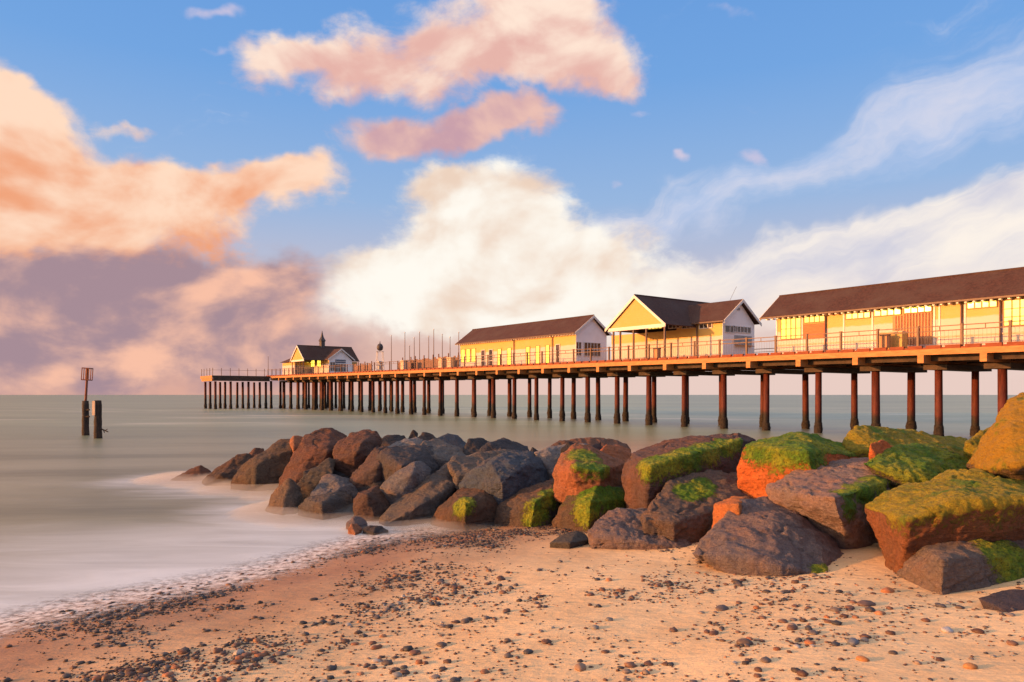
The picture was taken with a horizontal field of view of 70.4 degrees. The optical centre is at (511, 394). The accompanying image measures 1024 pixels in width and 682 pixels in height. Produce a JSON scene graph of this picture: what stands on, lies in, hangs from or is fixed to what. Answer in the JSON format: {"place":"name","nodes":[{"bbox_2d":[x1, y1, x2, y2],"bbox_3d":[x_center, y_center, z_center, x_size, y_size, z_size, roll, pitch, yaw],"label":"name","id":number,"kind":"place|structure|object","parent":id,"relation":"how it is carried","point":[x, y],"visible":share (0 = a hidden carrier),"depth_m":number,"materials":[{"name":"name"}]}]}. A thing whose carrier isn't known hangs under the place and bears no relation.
{"place":"outdoors","nodes":[
{"label":"outdoors","id":0,"kind":"place"},
{"bbox_2d":[391,335,391,369],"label":"flagpole","id":1,"kind":"object","parent":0,"point":[391,352],"visible":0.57,"depth_m":100.91,"materials":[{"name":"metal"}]},
{"bbox_2d":[400,360,407,368],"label":"plinth","id":2,"kind":"structure","parent":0,"point":[402,364],"depth_m":92.45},
{"bbox_2d":[437,358,445,367],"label":"plinth","id":3,"kind":"structure","parent":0,"point":[441,363],"depth_m":84.78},
{"bbox_2d":[446,357,455,366],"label":"plinth","id":4,"kind":"structure","parent":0,"point":[449,363],"depth_m":83.10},
{"bbox_2d":[0,395,1015,634],"bbox_3d":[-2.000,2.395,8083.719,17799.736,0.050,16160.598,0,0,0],"label":"sea water","id":5,"kind":"structure","parent":0,"point":[116,507],"depth_m":27.11,"materials":[{"name":"liquid"}]},
{"bbox_2d":[81,367,92,434],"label":"beacon","id":6,"kind":"object","parent":5,"relation":"in","point":[85,417],"visible":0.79,"depth_m":43.16,"materials":[{"name":"wood"}]},
{"bbox_2d":[92,400,107,438],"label":"mooring post","id":7,"kind":"object","parent":5,"relation":"in","point":[97,410],"visible":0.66,"depth_m":40.17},
{"bbox_2d":[171,465,210,480],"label":"boulder","id":8,"kind":"object","parent":5,"relation":"in","point":[199,473],"visible":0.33,"depth_m":20.63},
{"bbox_2d":[202,453,252,485],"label":"boulder","id":9,"kind":"object","parent":5,"relation":"in","point":[224,473],"visible":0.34,"depth_m":19.66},
{"bbox_2d":[200,375,269,408],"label":"landing stage","id":10,"kind":"object","parent":5,"relation":"in","point":[216,378],"visible":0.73,"depth_m":126.47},
{"bbox_2d":[201,368,264,375],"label":"stage railing","id":11,"kind":"object","parent":10,"relation":"on","point":[247,370],"visible":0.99,"depth_m":125.38,"materials":[{"name":"metal"}]},
{"bbox_2d":[231,439,292,490],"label":"boulder","id":12,"kind":"object","parent":5,"relation":"in","point":[263,471],"visible":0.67,"depth_m":18.54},
{"bbox_2d":[289,435,302,451],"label":"boulder","id":13,"kind":"object","parent":12,"relation":"on","point":[295,441],"visible":0.45,"depth_m":19.15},
{"bbox_2d":[265,478,303,514],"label":"boulder","id":14,"kind":"object","parent":5,"relation":"in","point":[286,496],"visible":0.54,"depth_m":14.96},
{"bbox_2d":[278,428,346,486],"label":"boulder","id":15,"kind":"object","parent":5,"relation":"on","point":[315,448],"visible":0.53,"depth_m":17.64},
{"bbox_2d":[297,458,334,498],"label":"boulder","id":16,"kind":"object","parent":5,"relation":"on","point":[308,483],"visible":0.33,"depth_m":15.97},
{"bbox_2d":[309,474,357,498],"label":"boulder","id":17,"kind":"object","parent":5,"relation":"in","point":[330,483],"visible":0.35,"depth_m":15.25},
{"bbox_2d":[357,468,383,491],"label":"boulder","id":18,"kind":"object","parent":5,"relation":"in","point":[378,483],"visible":0.05,"depth_m":15.39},
{"bbox_2d":[349,446,387,488],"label":"boulder","id":19,"kind":"object","parent":18,"relation":"on","point":[369,472],"visible":0.49,"depth_m":15.47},
{"bbox_2d":[431,487,497,529],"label":"boulder","id":20,"kind":"object","parent":5,"relation":"on","point":[463,508],"visible":0.46,"depth_m":13.03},
{"bbox_2d":[447,449,512,490],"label":"boulder","id":21,"kind":"object","parent":20,"relation":"on","point":[459,467],"visible":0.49,"depth_m":14.64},
{"bbox_2d":[459,450,548,504],"bbox_3d":[-0.087,1.742,14.136,1.906,1.211,1.845,0,0,0],"label":"boulder","id":22,"kind":"object","parent":20,"relation":"on","point":[501,477],"visible":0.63,"depth_m":13.77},
{"bbox_2d":[0,525,1023,681],"bbox_3d":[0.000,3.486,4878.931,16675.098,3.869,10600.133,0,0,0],"label":"beach","id":23,"kind":"structure","parent":0,"point":[691,656],"depth_m":6.53,"materials":[{"name":"sand"}]},
{"bbox_2d":[249,448,263,456],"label":"boulder","id":24,"kind":"object","parent":23,"relation":"on","point":[254,452],"visible":0.16,"depth_m":21.08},
{"bbox_2d":[298,491,353,519],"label":"boulder","id":25,"kind":"object","parent":23,"relation":"on","point":[331,505],"visible":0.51,"depth_m":14.37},
{"bbox_2d":[333,470,349,477],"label":"boulder","id":26,"kind":"object","parent":23,"relation":"on","point":[341,474],"visible":0.09,"depth_m":16.58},
{"bbox_2d":[332,429,381,476],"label":"boulder","id":27,"kind":"object","parent":26,"relation":"on","point":[351,452],"visible":0.71,"depth_m":16.70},
{"bbox_2d":[348,524,361,535],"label":"stone","id":28,"kind":"object","parent":23,"relation":"on","point":[354,529],"visible":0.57,"depth_m":12.62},
{"bbox_2d":[346,516,367,529],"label":"stone","id":29,"kind":"object","parent":23,"relation":"on","point":[361,522],"visible":0.6,"depth_m":13.04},
{"bbox_2d":[353,485,390,520],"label":"boulder","id":30,"kind":"object","parent":23,"relation":"on","point":[372,503],"visible":0.47,"depth_m":13.98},
{"bbox_2d":[362,525,387,535],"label":"stone","id":31,"kind":"object","parent":23,"relation":"on","point":[372,530],"visible":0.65,"depth_m":12.62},
{"bbox_2d":[381,434,405,446],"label":"boulder","id":32,"kind":"object","parent":23,"relation":"on","point":[388,440],"visible":0.27,"depth_m":18.74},
{"bbox_2d":[408,430,417,438],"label":"stone","id":33,"kind":"object","parent":32,"relation":"on","point":[413,433],"visible":0.36,"depth_m":19.22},
{"bbox_2d":[379,461,430,504],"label":"boulder","id":34,"kind":"object","parent":23,"relation":"on","point":[400,483],"visible":0.57,"depth_m":14.39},
{"bbox_2d":[387,437,422,446],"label":"boulder","id":35,"kind":"object","parent":23,"relation":"on","point":[412,441],"visible":0.23,"depth_m":17.33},
{"bbox_2d":[376,445,439,480],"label":"boulder","id":36,"kind":"object","parent":23,"relation":"on","point":[394,459],"visible":0.48,"depth_m":15.64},
{"bbox_2d":[379,462,455,529],"bbox_3d":[-1.800,2.075,14.446,1.747,1.368,2.264,0,0,0],"label":"boulder","id":37,"kind":"object","parent":23,"relation":"on","point":[424,500],"visible":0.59,"depth_m":13.86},
{"bbox_2d":[418,432,435,440],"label":"boulder","id":38,"kind":"object","parent":23,"relation":"on","point":[427,436],"visible":0.29,"depth_m":18.85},
{"bbox_2d":[420,437,465,467],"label":"boulder","id":39,"kind":"object","parent":23,"relation":"on","point":[444,451],"visible":0.41,"depth_m":16.55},
{"bbox_2d":[439,433,465,447],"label":"boulder","id":40,"kind":"object","parent":23,"relation":"on","point":[453,439],"visible":0.24,"depth_m":17.93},
{"bbox_2d":[463,438,488,454],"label":"boulder","id":41,"kind":"object","parent":23,"relation":"on","point":[472,445],"visible":0.26,"depth_m":16.96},
{"bbox_2d":[478,437,528,451],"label":"boulder","id":42,"kind":"object","parent":23,"relation":"on","point":[502,443],"visible":0.33,"depth_m":16.80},
{"bbox_2d":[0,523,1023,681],"bbox_3d":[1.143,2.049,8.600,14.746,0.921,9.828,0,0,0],"label":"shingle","id":43,"kind":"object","parent":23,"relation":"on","point":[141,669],"visible":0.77,"depth_m":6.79,"materials":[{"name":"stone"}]},
{"bbox_2d":[493,479,561,526],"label":"boulder","id":44,"kind":"object","parent":23,"relation":"on","point":[536,505],"visible":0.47,"depth_m":12.87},
{"bbox_2d":[534,443,587,479],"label":"boulder","id":45,"kind":"object","parent":23,"relation":"on","point":[549,456],"visible":0.34,"depth_m":14.76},
{"bbox_2d":[560,442,573,453],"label":"stone","id":46,"kind":"object","parent":45,"relation":"on","point":[565,447],"visible":0.18,"depth_m":14.44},
{"bbox_2d":[550,530,588,548],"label":"stone","id":47,"kind":"object","parent":23,"relation":"on","point":[573,539],"visible":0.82,"depth_m":10.40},
{"bbox_2d":[575,663,585,671],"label":"pebble","id":48,"kind":"object","parent":23,"relation":"on","point":[580,667],"visible":1,"depth_m":5.32,"materials":[{"name":"stone"}]},
{"bbox_2d":[552,485,626,531],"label":"boulder","id":49,"kind":"object","parent":23,"relation":"on","point":[585,510],"visible":0.52,"depth_m":12.09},
{"bbox_2d":[552,443,625,502],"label":"boulder","id":50,"kind":"object","parent":49,"relation":"on","point":[578,468],"visible":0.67,"depth_m":12.64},
{"bbox_2d":[621,433,755,508],"bbox_3d":[2.901,1.299,12.597,3.058,1.244,1.700,0,0,-34],"label":"boulder","id":51,"kind":"object","parent":49,"relation":"on","point":[648,472],"visible":0.63,"depth_m":11.79,"materials":[{"name":"stone"}]},
{"bbox_2d":[551,437,630,449],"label":"boulder","id":52,"kind":"object","parent":23,"relation":"on","point":[594,440],"visible":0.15,"depth_m":18.67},
{"bbox_2d":[591,441,601,449],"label":"boulder","id":53,"kind":"object","parent":23,"relation":"on","point":[597,446],"visible":0.19,"depth_m":15.58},
{"bbox_2d":[600,444,631,460],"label":"boulder","id":54,"kind":"object","parent":23,"relation":"on","point":[621,452],"visible":0.33,"depth_m":15.09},
{"bbox_2d":[587,507,692,549],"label":"boulder","id":55,"kind":"object","parent":23,"relation":"on","point":[619,528],"visible":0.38,"depth_m":10.08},
{"bbox_2d":[266,341,1023,435],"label":"pier","id":56,"kind":"structure","parent":23,"relation":"on","point":[974,359],"depth_m":54.48,"materials":[{"name":"wood"}]},
{"bbox_2d":[280,332,358,374],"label":"pavilion","id":57,"kind":"structure","parent":56,"relation":"on","point":[314,356],"depth_m":120.25,"materials":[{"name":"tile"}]},
{"bbox_2d":[330,362,334,370],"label":"window","id":58,"kind":"structure","parent":57,"relation":"in","point":[331,363],"depth_m":118.21,"materials":[{"name":"glass"}]},
{"bbox_2d":[335,363,345,371],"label":"window","id":59,"kind":"structure","parent":57,"relation":"in","point":[338,365],"depth_m":118.93,"materials":[{"name":"glass"}]},
{"bbox_2d":[354,361,372,371],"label":"windbreak","id":60,"kind":"object","parent":56,"relation":"on","point":[357,368],"visible":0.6,"depth_m":105.99,"materials":[{"name":"paint"}]},
{"bbox_2d":[376,343,383,369],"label":"clock tower","id":61,"kind":"structure","parent":56,"relation":"on","point":[380,347],"depth_m":101.75,"materials":[{"name":"white paint"}]},
{"bbox_2d":[398,357,411,369],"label":"windbreak","id":62,"kind":"object","parent":56,"relation":"on","point":[408,362],"visible":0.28,"depth_m":95.34,"materials":[{"name":"paint"}]},
{"bbox_2d":[412,355,433,368],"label":"windbreak","id":63,"kind":"object","parent":56,"relation":"on","point":[427,364],"visible":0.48,"depth_m":92.53,"materials":[{"name":"paint"}]},
{"bbox_2d":[434,352,458,367],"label":"windbreak","id":64,"kind":"object","parent":56,"relation":"on","point":[456,362],"visible":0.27,"depth_m":86.94,"materials":[{"name":"paint"}]},
{"bbox_2d":[455,314,611,366],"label":"pier hall","id":65,"kind":"structure","parent":56,"relation":"on","point":[586,332],"depth_m":72.02,"materials":[{"name":"tile"}]},
{"bbox_2d":[461,349,464,361],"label":"window","id":66,"kind":"structure","parent":65,"relation":"in","point":[462,350],"depth_m":82.82,"materials":[{"name":"paint"}]},
{"bbox_2d":[466,349,469,361],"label":"window","id":67,"kind":"structure","parent":65,"relation":"in","point":[467,350],"depth_m":81.88,"materials":[{"name":"paint"}]},
{"bbox_2d":[471,348,475,361],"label":"window","id":68,"kind":"structure","parent":65,"relation":"in","point":[473,350],"depth_m":80.96,"materials":[{"name":"paint"}]},
{"bbox_2d":[481,350,484,365],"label":"window","id":69,"kind":"structure","parent":65,"relation":"in","point":[482,351],"depth_m":79.39,"materials":[{"name":"white paint"}]},
{"bbox_2d":[489,349,492,364],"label":"window","id":70,"kind":"structure","parent":65,"relation":"in","point":[490,350],"depth_m":78.17,"materials":[{"name":"white paint"}]},
{"bbox_2d":[497,348,501,364],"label":"window","id":71,"kind":"structure","parent":65,"relation":"in","point":[499,351],"depth_m":76.86,"materials":[{"name":"glass"}]},
{"bbox_2d":[507,348,510,364],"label":"window","id":72,"kind":"structure","parent":65,"relation":"in","point":[508,349],"depth_m":75.41,"materials":[{"name":"glass"}]},
{"bbox_2d":[526,346,529,363],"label":"window","id":73,"kind":"structure","parent":65,"relation":"in","point":[527,347],"depth_m":72.77,"materials":[{"name":"paint"}]},
{"bbox_2d":[535,345,539,362],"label":"window","id":74,"kind":"structure","parent":65,"relation":"in","point":[537,348],"depth_m":71.59,"materials":[{"name":"paint"}]},
{"bbox_2d":[545,345,549,362],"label":"window","id":75,"kind":"structure","parent":65,"relation":"in","point":[547,347],"depth_m":70.31,"materials":[{"name":"paint"}]},
{"bbox_2d":[555,344,559,361],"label":"window","id":76,"kind":"structure","parent":65,"relation":"in","point":[557,346],"depth_m":68.97,"materials":[{"name":"white paint"}]},
{"bbox_2d":[576,342,581,355],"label":"window","id":77,"kind":"structure","parent":65,"relation":"in","point":[578,344],"depth_m":67.10,"materials":[{"name":"white paint"}]},
{"bbox_2d":[584,342,600,356],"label":"window","id":78,"kind":"structure","parent":65,"relation":"in","point":[587,345],"depth_m":68.15,"materials":[{"name":"glass"}]},
{"bbox_2d":[267,320,1023,374],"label":"pier railing","id":79,"kind":"object","parent":56,"relation":"on","point":[877,334],"visible":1,"depth_m":50.36,"materials":[{"name":"paint"}]},
{"bbox_2d":[653,348,659,357],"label":"litter bin","id":80,"kind":"object","parent":56,"relation":"on","point":[656,352],"visible":0.67,"depth_m":55.25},
{"bbox_2d":[605,288,761,360],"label":"pavilion","id":81,"kind":"structure","parent":56,"relation":"on","point":[651,320],"depth_m":57.27,"materials":[{"name":"wood"}]},
{"bbox_2d":[668,325,680,328],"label":"window","id":82,"kind":"structure","parent":81,"relation":"in","point":[669,326],"depth_m":58.95,"materials":[{"name":"glass"}]},
{"bbox_2d":[699,323,712,328],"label":"window","id":83,"kind":"structure","parent":81,"relation":"in","point":[706,325],"depth_m":56.27,"materials":[{"name":"glass"}]},
{"bbox_2d":[724,325,734,332],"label":"window","id":84,"kind":"structure","parent":81,"relation":"in","point":[727,328],"depth_m":55.40,"materials":[{"name":"glass"}]},
{"bbox_2d":[733,326,750,333],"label":"window","id":85,"kind":"structure","parent":81,"relation":"in","point":[739,329],"depth_m":56.38,"materials":[{"name":"white paint"}]},
{"bbox_2d":[880,334,890,347],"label":"litter bin","id":86,"kind":"object","parent":56,"relation":"on","point":[885,340],"visible":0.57,"depth_m":41.21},
{"bbox_2d":[759,267,1023,353],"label":"pier hall","id":87,"kind":"structure","parent":56,"relation":"on","point":[984,296],"depth_m":43.13,"materials":[{"name":"tile"}]},
{"bbox_2d":[780,317,800,339],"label":"window","id":88,"kind":"structure","parent":87,"relation":"in","point":[788,326],"depth_m":49.07,"materials":[{"name":"glass"}]},
{"bbox_2d":[803,315,823,322],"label":"window","id":89,"kind":"structure","parent":87,"relation":"in","point":[811,319],"depth_m":47.75,"materials":[{"name":"glass"}]},
{"bbox_2d":[845,311,870,319],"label":"window","id":90,"kind":"structure","parent":87,"relation":"in","point":[859,315],"depth_m":45.29,"materials":[{"name":"glass"}]},
{"bbox_2d":[873,308,901,316],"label":"window","id":91,"kind":"structure","parent":87,"relation":"in","point":[886,312],"depth_m":43.80,"materials":[{"name":"glass"}]},
{"bbox_2d":[903,305,931,313],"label":"window","id":92,"kind":"structure","parent":87,"relation":"in","point":[916,309],"depth_m":42.39,"materials":[{"name":"glass"}]},
{"bbox_2d":[966,299,997,308],"bbox_3d":[25.698,-4.940,39.684,0.067,0.415,1.528,0,0,-36],"label":"window","id":93,"kind":"structure","parent":87,"relation":"in","point":[979,304],"depth_m":39.66,"materials":[{"name":"glass"}]},
{"bbox_2d":[1003,298,1023,325],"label":"window","id":94,"kind":"structure","parent":87,"relation":"in","point":[1013,309],"depth_m":38.43,"materials":[{"name":"glass"}]},
{"bbox_2d":[879,331,907,348],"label":"storage cabinet","id":95,"kind":"object","parent":56,"relation":"on","point":[898,340],"visible":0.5,"depth_m":41.40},
{"bbox_2d":[640,469,751,542],"bbox_3d":[2.827,1.719,11.184,2.902,1.038,1.454,0,0,-37],"label":"boulder","id":96,"kind":"object","parent":23,"relation":"on","point":[679,508],"visible":0.61,"depth_m":10.52,"materials":[{"name":"stone"}]},
{"bbox_2d":[715,605,728,610],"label":"pebble","id":97,"kind":"object","parent":23,"relation":"on","point":[721,607],"visible":0.98,"depth_m":6.65,"materials":[{"name":"stone"}]},
{"bbox_2d":[711,496,749,528],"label":"boulder","id":98,"kind":"object","parent":23,"relation":"on","point":[724,506],"visible":0.34,"depth_m":9.52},
{"bbox_2d":[736,638,752,644],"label":"pebble","id":99,"kind":"object","parent":23,"relation":"on","point":[744,641],"visible":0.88,"depth_m":5.60,"materials":[{"name":"stone"}]},
{"bbox_2d":[847,638,858,644],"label":"pebble","id":100,"kind":"object","parent":23,"relation":"on","point":[852,641],"visible":0.92,"depth_m":5.49,"materials":[{"name":"stone"}]},
{"bbox_2d":[856,655,869,661],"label":"pebble","id":101,"kind":"object","parent":23,"relation":"on","point":[862,658],"visible":1,"depth_m":5.12,"materials":[{"name":"stone"}]},
{"bbox_2d":[857,600,875,606],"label":"pebble","id":102,"kind":"object","parent":23,"relation":"on","point":[865,603],"visible":0.97,"depth_m":6.51,"materials":[{"name":"stone"}]},
{"bbox_2d":[881,587,894,592],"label":"pebble","id":103,"kind":"object","parent":23,"relation":"on","point":[887,590],"visible":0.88,"depth_m":6.97,"materials":[{"name":"stone"}]},
{"bbox_2d":[842,425,967,457],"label":"boulder","id":104,"kind":"object","parent":23,"relation":"on","point":[858,440],"visible":0.43,"depth_m":12.02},
{"bbox_2d":[865,468,1023,573],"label":"boulder","id":105,"kind":"object","parent":23,"relation":"on","point":[907,520],"visible":0.67,"depth_m":7.56,"materials":[{"name":"stone"}]},
{"bbox_2d":[941,626,953,632],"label":"pebble","id":106,"kind":"object","parent":23,"relation":"on","point":[946,629],"visible":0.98,"depth_m":5.72,"materials":[{"name":"stone"}]},
{"bbox_2d":[963,662,977,668],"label":"pebble","id":107,"kind":"object","parent":23,"relation":"on","point":[968,665],"visible":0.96,"depth_m":4.91,"materials":[{"name":"stone"}]},
{"bbox_2d":[966,392,1023,479],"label":"boulder","id":108,"kind":"object","parent":23,"relation":"on","point":[998,450],"visible":0.62,"depth_m":9.25,"materials":[{"name":"stone"}]},
{"bbox_2d":[963,427,989,459],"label":"boulder","id":109,"kind":"object","parent":108,"relation":"on","point":[971,444],"visible":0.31,"depth_m":11.00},
{"bbox_2d":[979,589,1023,612],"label":"boulder","id":110,"kind":"object","parent":23,"relation":"on","point":[1003,600],"visible":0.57,"depth_m":6.33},
{"bbox_2d":[0,0,1023,394],"label":"sky","id":111,"kind":"structure","parent":0,"point":[187,187],"materials":[{"name":"blue"}]},
{"bbox_2d":[692,496,843,576],"bbox_3d":[3.256,1.915,8.857,2.209,1.093,1.981,0,0,0],"label":"boulder","id":112,"kind":"object","parent":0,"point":[762,536],"visible":0.67,"depth_m":8.50,"materials":[{"name":"stone"}]},
{"bbox_2d":[765,457,892,548],"bbox_3d":[4.567,1.687,10.303,3.530,1.494,1.693,0,0,-42],"label":"boulder","id":113,"kind":"object","parent":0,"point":[832,498],"visible":0.41,"depth_m":9.17,"materials":[{"name":"stone"}]},
{"bbox_2d":[737,431,857,498],"bbox_3d":[4.528,1.140,11.566,1.528,1.075,2.459,0,0,43],"label":"boulder","id":114,"kind":"object","parent":113,"relation":"on","point":[763,463],"visible":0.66,"depth_m":10.85,"materials":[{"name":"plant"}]},
{"bbox_2d":[869,440,892,458],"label":"boulder","id":115,"kind":"object","parent":113,"relation":"on","point":[878,447],"visible":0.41,"depth_m":10.32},
{"bbox_2d":[864,443,968,487],"bbox_3d":[5.940,1.189,10.502,1.399,0.926,2.640,0,0,45],"label":"boulder","id":116,"kind":"object","parent":113,"relation":"on","point":[897,465],"visible":0.42,"depth_m":10.03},
{"bbox_2d":[896,538,1023,594],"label":"boulder","id":117,"kind":"object","parent":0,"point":[945,568],"visible":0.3,"depth_m":7.14,"materials":[{"name":"stone"}]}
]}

